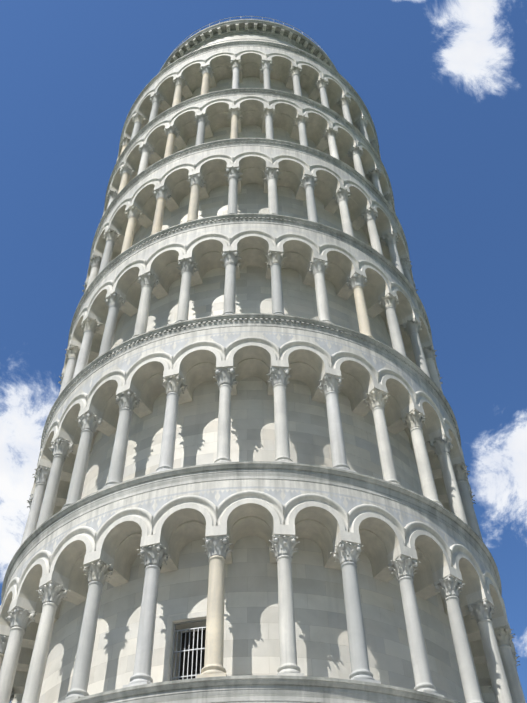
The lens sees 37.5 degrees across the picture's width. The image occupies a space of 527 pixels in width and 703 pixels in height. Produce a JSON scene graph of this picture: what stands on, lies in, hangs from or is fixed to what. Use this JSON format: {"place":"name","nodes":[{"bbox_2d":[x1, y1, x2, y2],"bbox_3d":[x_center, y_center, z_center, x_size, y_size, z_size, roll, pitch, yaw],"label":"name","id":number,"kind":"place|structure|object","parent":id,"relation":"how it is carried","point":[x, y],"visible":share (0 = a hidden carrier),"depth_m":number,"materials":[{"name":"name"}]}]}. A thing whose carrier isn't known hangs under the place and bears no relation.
{"place":"outdoors","nodes":[
{"label":"outdoors","id":0,"kind":"place"},
{"bbox_2d":[0,384,57,581],"bbox_3d":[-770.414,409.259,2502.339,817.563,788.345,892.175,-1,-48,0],"label":"cloud","id":1,"kind":"structure","parent":0,"point":[21,426],"depth_m":2502.75,"materials":[{"name":"white"}]},
{"bbox_2d":[39,76,482,702],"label":"wall","id":2,"kind":"structure","parent":0,"point":[251,610],"depth_m":19.69,"materials":[{"name":"stone"}]},
{"bbox_2d":[162,611,206,681],"bbox_3d":[-1.650,6.849,17.254,1.241,2.280,0.208,-11,-53,6],"label":"door frame","id":3,"kind":"object","parent":2,"relation":"attached to","point":[171,619],"visible":0.56,"depth_m":17.89,"materials":[{"name":"stone"}]},
{"bbox_2d":[170,619,205,680],"bbox_3d":[-1.628,6.949,17.289,0.958,2.089,0.166,-11,-53,6],"label":"grille door","id":4,"kind":"structure","parent":2,"relation":"attached to","point":[184,650],"depth_m":17.54,"materials":[{"name":"silver metal"}]},
{"bbox_2d":[116,46,380,161],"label":"arcade","id":5,"kind":"object","parent":2,"relation":"attached to","point":[251,58],"visible":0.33,"depth_m":41.22,"materials":[{"name":"stone"}]},
{"bbox_2d":[119,40,378,146],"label":"cornice","id":6,"kind":"structure","parent":5,"relation":"attached to","point":[164,71],"depth_m":42.07,"materials":[{"name":"stone"}]},
{"bbox_2d":[159,19,337,72],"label":"belfry","id":7,"kind":"object","parent":6,"relation":"on","point":[249,29],"visible":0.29,"depth_m":47.54,"materials":[{"name":"stone"}]},
{"bbox_2d":[168,16,329,58],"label":"cornice","id":8,"kind":"structure","parent":7,"relation":"on","point":[250,18],"depth_m":48.50,"materials":[{"name":"stone"}]},
{"bbox_2d":[102,95,395,216],"bbox_3d":[-0.712,-5.889,41.189,15.440,1.516,15.440,-1,-48,0],"label":"arcade","id":9,"kind":"object","parent":2,"relation":"attached to","point":[216,110],"visible":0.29,"depth_m":36.83,"materials":[{"name":"stone"}]},
{"bbox_2d":[104,88,393,206],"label":"cornice","id":10,"kind":"structure","parent":9,"relation":"attached to","point":[247,91],"depth_m":37.39,"materials":[{"name":"stone"}]},
{"bbox_2d":[84,146,414,289],"bbox_3d":[-0.619,-2.333,37.176,15.440,1.860,15.440,-1,-48,0],"label":"arcade","id":11,"kind":"object","parent":2,"relation":"attached to","point":[210,166],"visible":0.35,"depth_m":32.76,"materials":[{"name":"stone"}]},
{"bbox_2d":[90,138,409,258],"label":"cornice","id":12,"kind":"structure","parent":11,"relation":"attached to","point":[171,158],"depth_m":33.50,"materials":[{"name":"stone"}]},
{"bbox_2d":[137,150,149,174],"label":"column","id":13,"kind":"structure","parent":12,"relation":"on","point":[143,165],"depth_m":35.70,"materials":[{"name":"stone"}]},
{"bbox_2d":[164,133,175,157],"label":"column","id":14,"kind":"structure","parent":12,"relation":"on","point":[170,144],"depth_m":35.05,"materials":[{"name":"stone"}]},
{"bbox_2d":[195,120,205,145],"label":"column","id":15,"kind":"structure","parent":12,"relation":"on","point":[200,136],"depth_m":34.60,"materials":[{"name":"stone"}]},
{"bbox_2d":[230,114,238,138],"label":"column","id":16,"kind":"structure","parent":12,"relation":"on","point":[234,126],"depth_m":34.42,"materials":[{"name":"stone"}]},
{"bbox_2d":[265,114,273,138],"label":"column","id":17,"kind":"structure","parent":12,"relation":"on","point":[269,126],"depth_m":34.48,"materials":[{"name":"stone"}]},
{"bbox_2d":[298,122,307,146],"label":"column","id":18,"kind":"structure","parent":12,"relation":"on","point":[302,134],"depth_m":34.75,"materials":[{"name":"stone"}]},
{"bbox_2d":[327,135,339,159],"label":"column","id":19,"kind":"structure","parent":12,"relation":"on","point":[333,149],"depth_m":35.25,"materials":[{"name":"stone"}]},
{"bbox_2d":[352,153,364,176],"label":"column","id":20,"kind":"structure","parent":12,"relation":"on","point":[358,166],"depth_m":36.00,"materials":[{"name":"stone"}]},
{"bbox_2d":[61,223,439,381],"bbox_3d":[-0.516,1.653,32.678,15.440,1.784,15.440,-1,-48,0],"label":"arcade","id":21,"kind":"object","parent":2,"relation":"attached to","point":[255,243],"visible":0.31,"depth_m":28.27,"materials":[{"name":"stone"}]},
{"bbox_2d":[68,213,431,341],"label":"cornice","id":22,"kind":"structure","parent":21,"relation":"attached to","point":[122,257],"depth_m":28.94,"materials":[{"name":"stone"}]},
{"bbox_2d":[98,240,114,273],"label":"column","id":23,"kind":"structure","parent":22,"relation":"on","point":[107,255],"depth_m":32.08,"materials":[{"name":"stone"}]},
{"bbox_2d":[121,217,136,252],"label":"column","id":24,"kind":"structure","parent":22,"relation":"on","point":[129,235],"depth_m":31.18,"materials":[{"name":"stone"}]},
{"bbox_2d":[124,204,143,221],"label":"capital","id":25,"kind":"object","parent":24,"relation":"on","point":[134,211],"visible":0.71,"depth_m":32.38,"materials":[{"name":"stone"}]},
{"bbox_2d":[150,197,165,235],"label":"column","id":26,"kind":"structure","parent":22,"relation":"on","point":[158,216],"depth_m":30.53,"materials":[{"name":"stone"}]},
{"bbox_2d":[153,186,171,203],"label":"capital","id":27,"kind":"object","parent":26,"relation":"on","point":[163,193],"visible":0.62,"depth_m":31.80,"materials":[{"name":"stone"}]},
{"bbox_2d":[187,184,200,221],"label":"column","id":28,"kind":"structure","parent":22,"relation":"on","point":[193,209],"depth_m":30.09,"materials":[{"name":"stone"}]},
{"bbox_2d":[187,173,205,188],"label":"capital","id":29,"kind":"object","parent":28,"relation":"on","point":[195,179],"visible":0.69,"depth_m":31.43,"materials":[{"name":"stone"}]},
{"bbox_2d":[228,177,237,213],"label":"column","id":30,"kind":"structure","parent":22,"relation":"on","point":[233,197],"depth_m":29.92,"materials":[{"name":"stone"}]},
{"bbox_2d":[224,166,242,181],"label":"capital","id":31,"kind":"object","parent":30,"relation":"on","point":[233,172],"visible":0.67,"depth_m":31.24,"materials":[{"name":"stone"}]},
{"bbox_2d":[267,177,278,214],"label":"column","id":32,"kind":"structure","parent":22,"relation":"on","point":[273,208],"depth_m":29.95,"materials":[{"name":"stone"}]},
{"bbox_2d":[305,185,317,222],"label":"column","id":33,"kind":"structure","parent":22,"relation":"on","point":[311,205],"depth_m":30.24,"materials":[{"name":"stone"}]},
{"bbox_2d":[299,174,317,189],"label":"capital","id":34,"kind":"object","parent":33,"relation":"on","point":[307,180],"visible":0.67,"depth_m":31.54,"materials":[{"name":"stone"}]},
{"bbox_2d":[338,199,353,236],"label":"column","id":35,"kind":"structure","parent":22,"relation":"on","point":[345,217],"depth_m":30.74,"materials":[{"name":"stone"}]},
{"bbox_2d":[366,219,382,254],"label":"column","id":36,"kind":"structure","parent":22,"relation":"on","point":[373,235],"depth_m":31.46,"materials":[{"name":"stone"}]},
{"bbox_2d":[388,242,403,274],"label":"column","id":37,"kind":"structure","parent":22,"relation":"on","point":[394,255],"depth_m":32.47,"materials":[{"name":"stone"}]},
{"bbox_2d":[31,326,471,515],"bbox_3d":[-0.415,5.556,28.275,15.440,1.832,15.440,-1,-48,0],"label":"arcade","id":38,"kind":"object","parent":2,"relation":"attached to","point":[244,351],"visible":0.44,"depth_m":23.87,"materials":[{"name":"stone"}]},
{"bbox_2d":[40,313,460,449],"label":"cornice","id":39,"kind":"structure","parent":38,"relation":"attached to","point":[241,319],"depth_m":24.52,"materials":[{"name":"stone"}]},
{"bbox_2d":[59,357,76,394],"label":"column","id":40,"kind":"structure","parent":39,"relation":"on","point":[69,370],"depth_m":28.70,"materials":[{"name":"stone"}]},
{"bbox_2d":[73,330,93,377],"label":"column","id":41,"kind":"structure","parent":39,"relation":"on","point":[84,353],"depth_m":27.58,"materials":[{"name":"stone"}]},
{"bbox_2d":[80,317,100,333],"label":"capital","id":42,"kind":"object","parent":41,"relation":"on","point":[91,324],"visible":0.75,"depth_m":28.66,"materials":[{"name":"stone"}]},
{"bbox_2d":[97,305,118,357],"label":"column","id":43,"kind":"structure","parent":39,"relation":"on","point":[108,334],"depth_m":26.70,"materials":[{"name":"stone"}]},
{"bbox_2d":[104,292,127,310],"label":"capital","id":44,"kind":"object","parent":43,"relation":"on","point":[116,299],"visible":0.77,"depth_m":27.93,"materials":[{"name":"stone"}]},
{"bbox_2d":[131,285,152,337],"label":"column","id":45,"kind":"structure","parent":39,"relation":"on","point":[143,313],"depth_m":26.06,"materials":[{"name":"stone"}]},
{"bbox_2d":[136,271,158,288],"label":"capital","id":46,"kind":"object","parent":45,"relation":"on","point":[146,278],"visible":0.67,"depth_m":27.36,"materials":[{"name":"stone"}]},
{"bbox_2d":[175,271,191,322],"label":"column","id":47,"kind":"structure","parent":39,"relation":"on","point":[183,305],"depth_m":25.66,"materials":[{"name":"stone"}]},
{"bbox_2d":[176,257,197,275],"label":"capital","id":48,"kind":"object","parent":47,"relation":"on","point":[187,265],"visible":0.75,"depth_m":26.96,"materials":[{"name":"stone"}]},
{"bbox_2d":[222,263,235,314],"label":"column","id":49,"kind":"structure","parent":39,"relation":"on","point":[230,291],"depth_m":25.45,"materials":[{"name":"stone"}]},
{"bbox_2d":[220,250,241,267],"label":"capital","id":50,"kind":"object","parent":49,"relation":"on","point":[231,257],"visible":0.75,"depth_m":26.79,"materials":[{"name":"stone"}]},
{"bbox_2d":[270,263,284,314],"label":"column","id":51,"kind":"structure","parent":39,"relation":"on","point":[277,293],"depth_m":25.51,"materials":[{"name":"stone"}]},
{"bbox_2d":[264,251,285,268],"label":"capital","id":52,"kind":"object","parent":51,"relation":"on","point":[275,257],"visible":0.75,"depth_m":26.84,"materials":[{"name":"stone"}]},
{"bbox_2d":[314,271,332,323],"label":"column","id":53,"kind":"structure","parent":39,"relation":"on","point":[322,300],"depth_m":25.75,"materials":[{"name":"stone"}]},
{"bbox_2d":[307,258,328,274],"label":"capital","id":54,"kind":"object","parent":53,"relation":"on","point":[318,265],"visible":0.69,"depth_m":27.09,"materials":[{"name":"stone"}]},
{"bbox_2d":[353,286,374,338],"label":"column","id":55,"kind":"structure","parent":39,"relation":"on","point":[362,316],"depth_m":26.26,"materials":[{"name":"stone"}]},
{"bbox_2d":[346,273,367,290],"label":"capital","id":56,"kind":"object","parent":55,"relation":"on","point":[355,279],"visible":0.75,"depth_m":27.54,"materials":[{"name":"stone"}]},
{"bbox_2d":[385,306,408,358],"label":"column","id":57,"kind":"structure","parent":39,"relation":"on","point":[395,332],"depth_m":26.95,"materials":[{"name":"stone"}]},
{"bbox_2d":[377,293,399,311],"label":"capital","id":58,"kind":"object","parent":57,"relation":"on","point":[387,300],"visible":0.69,"depth_m":28.18,"materials":[{"name":"stone"}]},
{"bbox_2d":[409,331,429,376],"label":"column","id":59,"kind":"structure","parent":39,"relation":"on","point":[420,359],"depth_m":27.91,"materials":[{"name":"stone"}]},
{"bbox_2d":[403,318,422,335],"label":"capital","id":60,"kind":"object","parent":59,"relation":"on","point":[412,325],"visible":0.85,"depth_m":28.96,"materials":[{"name":"stone"}]},
{"bbox_2d":[426,358,442,418],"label":"column","id":61,"kind":"structure","parent":39,"relation":"on","point":[434,377],"depth_m":29.07,"materials":[{"name":"stone"}]},
{"bbox_2d":[0,479,515,702],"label":"arcade","id":62,"kind":"object","parent":2,"relation":"attached to","point":[236,510],"visible":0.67,"depth_m":19.47,"materials":[{"name":"stone"}]},
{"bbox_2d":[1,461,501,602],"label":"cornice","id":63,"kind":"structure","parent":62,"relation":"attached to","point":[242,470],"depth_m":20.00,"materials":[{"name":"stone"}]},
{"bbox_2d":[20,483,46,545],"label":"column","id":64,"kind":"structure","parent":63,"relation":"on","point":[34,511],"depth_m":24.10,"materials":[{"name":"stone"}]},
{"bbox_2d":[32,465,50,484],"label":"capital","id":65,"kind":"object","parent":64,"relation":"on","point":[42,474],"visible":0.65,"depth_m":25.11,"materials":[{"name":"stone"}]},
{"bbox_2d":[34,455,64,530],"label":"column","id":66,"kind":"structure","parent":63,"relation":"on","point":[48,503],"depth_m":23.02,"materials":[{"name":"stone"}]},
{"bbox_2d":[49,437,74,458],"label":"capital","id":67,"kind":"object","parent":66,"relation":"on","point":[60,446],"visible":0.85,"depth_m":24.25,"materials":[{"name":"stone"}]},
{"bbox_2d":[61,429,93,509],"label":"column","id":68,"kind":"structure","parent":63,"relation":"on","point":[76,486],"depth_m":22.18,"materials":[{"name":"stone"}]},
{"bbox_2d":[76,410,103,432],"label":"capital","id":69,"kind":"object","parent":68,"relation":"on","point":[90,420],"visible":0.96,"depth_m":23.53,"materials":[{"name":"stone"}]},
{"bbox_2d":[97,407,132,490],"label":"column","id":70,"kind":"structure","parent":63,"relation":"on","point":[117,467],"depth_m":21.53,"materials":[{"name":"stone"}]},
{"bbox_2d":[114,389,141,412],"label":"capital","id":71,"kind":"object","parent":70,"relation":"on","point":[129,399],"visible":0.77,"depth_m":22.95,"materials":[{"name":"stone"}]},
{"bbox_2d":[150,392,179,473],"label":"column","id":72,"kind":"structure","parent":63,"relation":"on","point":[166,460],"depth_m":21.13,"materials":[{"name":"stone"}]},
{"bbox_2d":[160,374,187,396],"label":"capital","id":73,"kind":"object","parent":72,"relation":"on","point":[175,383],"visible":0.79,"depth_m":22.55,"materials":[{"name":"stone"}]},
{"bbox_2d":[211,384,231,463],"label":"column","id":74,"kind":"structure","parent":63,"relation":"on","point":[224,435],"depth_m":20.94,"materials":[{"name":"stone"}]},
{"bbox_2d":[213,366,238,387],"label":"capital","id":75,"kind":"object","parent":74,"relation":"on","point":[224,375],"visible":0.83,"depth_m":22.35,"materials":[{"name":"stone"}]},
{"bbox_2d":[273,383,295,462],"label":"column","id":76,"kind":"structure","parent":63,"relation":"on","point":[282,449],"depth_m":20.95,"materials":[{"name":"stone"}]},
{"bbox_2d":[266,366,291,386],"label":"capital","id":77,"kind":"object","parent":76,"relation":"on","point":[279,375],"visible":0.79,"depth_m":22.39,"materials":[{"name":"stone"}]},
{"bbox_2d":[325,391,355,471],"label":"column","id":78,"kind":"structure","parent":63,"relation":"on","point":[338,452],"depth_m":21.20,"materials":[{"name":"stone"}]},
{"bbox_2d":[317,373,343,394],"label":"capital","id":79,"kind":"object","parent":78,"relation":"on","point":[328,383],"visible":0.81,"depth_m":22.64,"materials":[{"name":"stone"}]},
{"bbox_2d":[372,407,400,485],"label":"column","id":80,"kind":"structure","parent":63,"relation":"on","point":[386,458],"depth_m":21.69,"materials":[{"name":"stone"}]},
{"bbox_2d":[362,388,389,411],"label":"capital","id":81,"kind":"object","parent":80,"relation":"on","point":[374,398],"visible":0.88,"depth_m":23.08,"materials":[{"name":"stone"}]},
{"bbox_2d":[410,427,442,505],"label":"column","id":82,"kind":"structure","parent":63,"relation":"on","point":[428,487],"depth_m":22.37,"materials":[{"name":"stone"}]},
{"bbox_2d":[400,409,426,431],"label":"capital","id":83,"kind":"object","parent":82,"relation":"on","point":[413,418],"visible":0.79,"depth_m":23.71,"materials":[{"name":"stone"}]},
{"bbox_2d":[438,452,470,527],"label":"column","id":84,"kind":"structure","parent":63,"relation":"on","point":[453,494],"depth_m":23.26,"materials":[{"name":"stone"}]},
{"bbox_2d":[428,434,453,456],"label":"capital","id":85,"kind":"object","parent":84,"relation":"on","point":[441,444],"visible":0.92,"depth_m":24.50,"materials":[{"name":"stone"}]},
{"bbox_2d":[457,479,482,540],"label":"column","id":86,"kind":"structure","parent":63,"relation":"on","point":[470,514],"depth_m":24.35,"materials":[{"name":"stone"}]},
{"bbox_2d":[452,462,469,480],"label":"capital","id":87,"kind":"object","parent":86,"relation":"on","point":[459,469],"visible":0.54,"depth_m":25.38,"materials":[{"name":"stone"}]},
{"bbox_2d":[0,0,526,702],"label":"sky","id":88,"kind":"structure","parent":0,"point":[453,155],"materials":[{"name":"blue"}]},
{"bbox_2d":[434,0,510,92],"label":"cloud","id":89,"kind":"structure","parent":0,"point":[475,55],"depth_m":2244.89,"materials":[{"name":"white"}]},
{"bbox_2d":[477,618,512,702],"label":"column","id":90,"kind":"structure","parent":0,"point":[500,685],"depth_m":19.11,"materials":[{"name":"stone"}]},
{"bbox_2d":[465,599,496,621],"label":"capital","id":91,"kind":"object","parent":90,"relation":"on","point":[481,609],"visible":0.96,"depth_m":20.14,"materials":[{"name":"stone"}]},
{"bbox_2d":[474,413,526,523],"bbox_3d":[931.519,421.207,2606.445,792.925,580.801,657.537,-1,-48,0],"label":"cloud","id":92,"kind":"structure","parent":0,"point":[500,480],"depth_m":2608.81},
{"bbox_2d":[498,644,525,702],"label":"column","id":93,"kind":"structure","parent":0,"point":[513,680],"depth_m":20.27,"materials":[{"name":"stone"}]},
{"bbox_2d":[493,625,514,645],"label":"capital","id":94,"kind":"object","parent":93,"relation":"on","point":[503,634],"visible":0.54,"depth_m":21.03,"materials":[{"name":"stone"}]},
{"label":"ground","id":95,"kind":"structure","parent":0,"visible":0},
{"bbox_2d":[215,701,317,702],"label":"ground storey","id":96,"kind":"object","parent":95,"relation":"on","point":[266,702],"visible":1,"depth_m":15.25,"materials":[{"name":"stone"}]},
{"bbox_2d":[64,675,460,702],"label":"cornice","id":97,"kind":"structure","parent":96,"relation":"on","point":[264,688],"depth_m":15.50,"materials":[{"name":"stone"}]},
{"bbox_2d":[0,626,24,702],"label":"column","id":98,"kind":"structure","parent":97,"relation":"on","point":[10,659],"depth_m":19.13,"materials":[{"name":"stone"}]},
{"bbox_2d":[5,606,36,630],"bbox_3d":[-6.301,6.984,20.094,0.775,0.492,0.775,28,-55,-24],"label":"capital","id":99,"kind":"object","parent":98,"relation":"on","point":[19,616],"visible":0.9,"depth_m":20.01,"materials":[{"name":"stone"}]},
{"bbox_2d":[22,602,57,702],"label":"column","id":100,"kind":"structure","parent":97,"relation":"on","point":[34,682],"depth_m":18.06,"materials":[{"name":"stone"}]},
{"bbox_2d":[36,581,69,605],"bbox_3d":[-5.264,6.109,19.342,0.757,0.492,0.757,-34,-56,26],"label":"capital","id":101,"kind":"object","parent":100,"relation":"on","point":[53,591],"visible":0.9,"depth_m":19.24,"materials":[{"name":"stone"}]},
{"bbox_2d":[58,581,102,702],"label":"column","id":102,"kind":"structure","parent":97,"relation":"on","point":[81,674],"depth_m":17.29,"materials":[{"name":"stone"}]},
{"bbox_2d":[80,559,115,585],"bbox_3d":[-4.010,5.412,18.753,0.757,0.492,0.757,-24,-52,19],"label":"capital","id":103,"kind":"object","parent":102,"relation":"on","point":[99,570],"visible":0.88,"depth_m":18.66,"materials":[{"name":"stone"}]},
{"bbox_2d":[122,565,160,687],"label":"column","id":104,"kind":"structure","parent":97,"relation":"on","point":[143,658],"depth_m":16.86,"materials":[{"name":"stone"}]},
{"bbox_2d":[137,543,170,568],"bbox_3d":[-2.594,4.922,18.352,0.741,0.492,0.741,-14,-50,11],"label":"capital","id":105,"kind":"object","parent":104,"relation":"on","point":[157,555],"visible":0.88,"depth_m":18.25,"materials":[{"name":"stone"}]},
{"bbox_2d":[196,555,226,677],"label":"column","id":106,"kind":"structure","parent":97,"relation":"on","point":[214,652],"depth_m":16.65,"materials":[{"name":"stone"}]},
{"bbox_2d":[202,535,232,559],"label":"capital","id":107,"kind":"object","parent":106,"relation":"on","point":[216,545],"visible":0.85,"depth_m":18.06,"materials":[{"name":"stone"}]},
{"bbox_2d":[276,555,303,675],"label":"column","id":108,"kind":"structure","parent":97,"relation":"on","point":[288,651],"depth_m":16.68,"materials":[{"name":"stone"}]},
{"bbox_2d":[267,535,299,558],"bbox_3d":[0.474,4.644,18.176,0.741,0.492,0.741,4,-49,-5],"label":"capital","id":109,"kind":"object","parent":108,"relation":"on","point":[283,545],"visible":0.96,"depth_m":18.07,"materials":[{"name":"stone"}]},
{"bbox_2d":[340,561,380,683],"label":"column","id":110,"kind":"structure","parent":97,"relation":"on","point":[360,669],"depth_m":16.92,"materials":[{"name":"stone"}]},
{"bbox_2d":[330,541,363,565],"bbox_3d":[1.992,4.867,18.409,0.741,0.492,0.741,13,-50,-13],"label":"capital","id":111,"kind":"object","parent":110,"relation":"on","point":[345,551],"visible":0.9,"depth_m":18.31,"materials":[{"name":"stone"}]},
{"bbox_2d":[398,576,444,697],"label":"column","id":112,"kind":"structure","parent":97,"relation":"on","point":[421,669],"depth_m":17.38,"materials":[{"name":"stone"}]},
{"bbox_2d":[386,554,420,579],"bbox_3d":[3.409,5.323,18.845,0.757,0.492,0.757,23,-53,-20],"label":"capital","id":113,"kind":"object","parent":112,"relation":"on","point":[401,565],"visible":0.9,"depth_m":18.75,"materials":[{"name":"stone"}]},
{"bbox_2d":[444,596,483,702],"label":"column","id":114,"kind":"structure","parent":97,"relation":"on","point":[470,684],"depth_m":18.10,"materials":[{"name":"stone"}]},
{"bbox_2d":[431,574,464,599],"bbox_3d":[4.665,5.990,19.465,0.757,0.492,0.757,33,-57,-27],"label":"capital","id":115,"kind":"object","parent":114,"relation":"on","point":[448,585],"visible":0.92,"depth_m":19.36,"materials":[{"name":"stone"}]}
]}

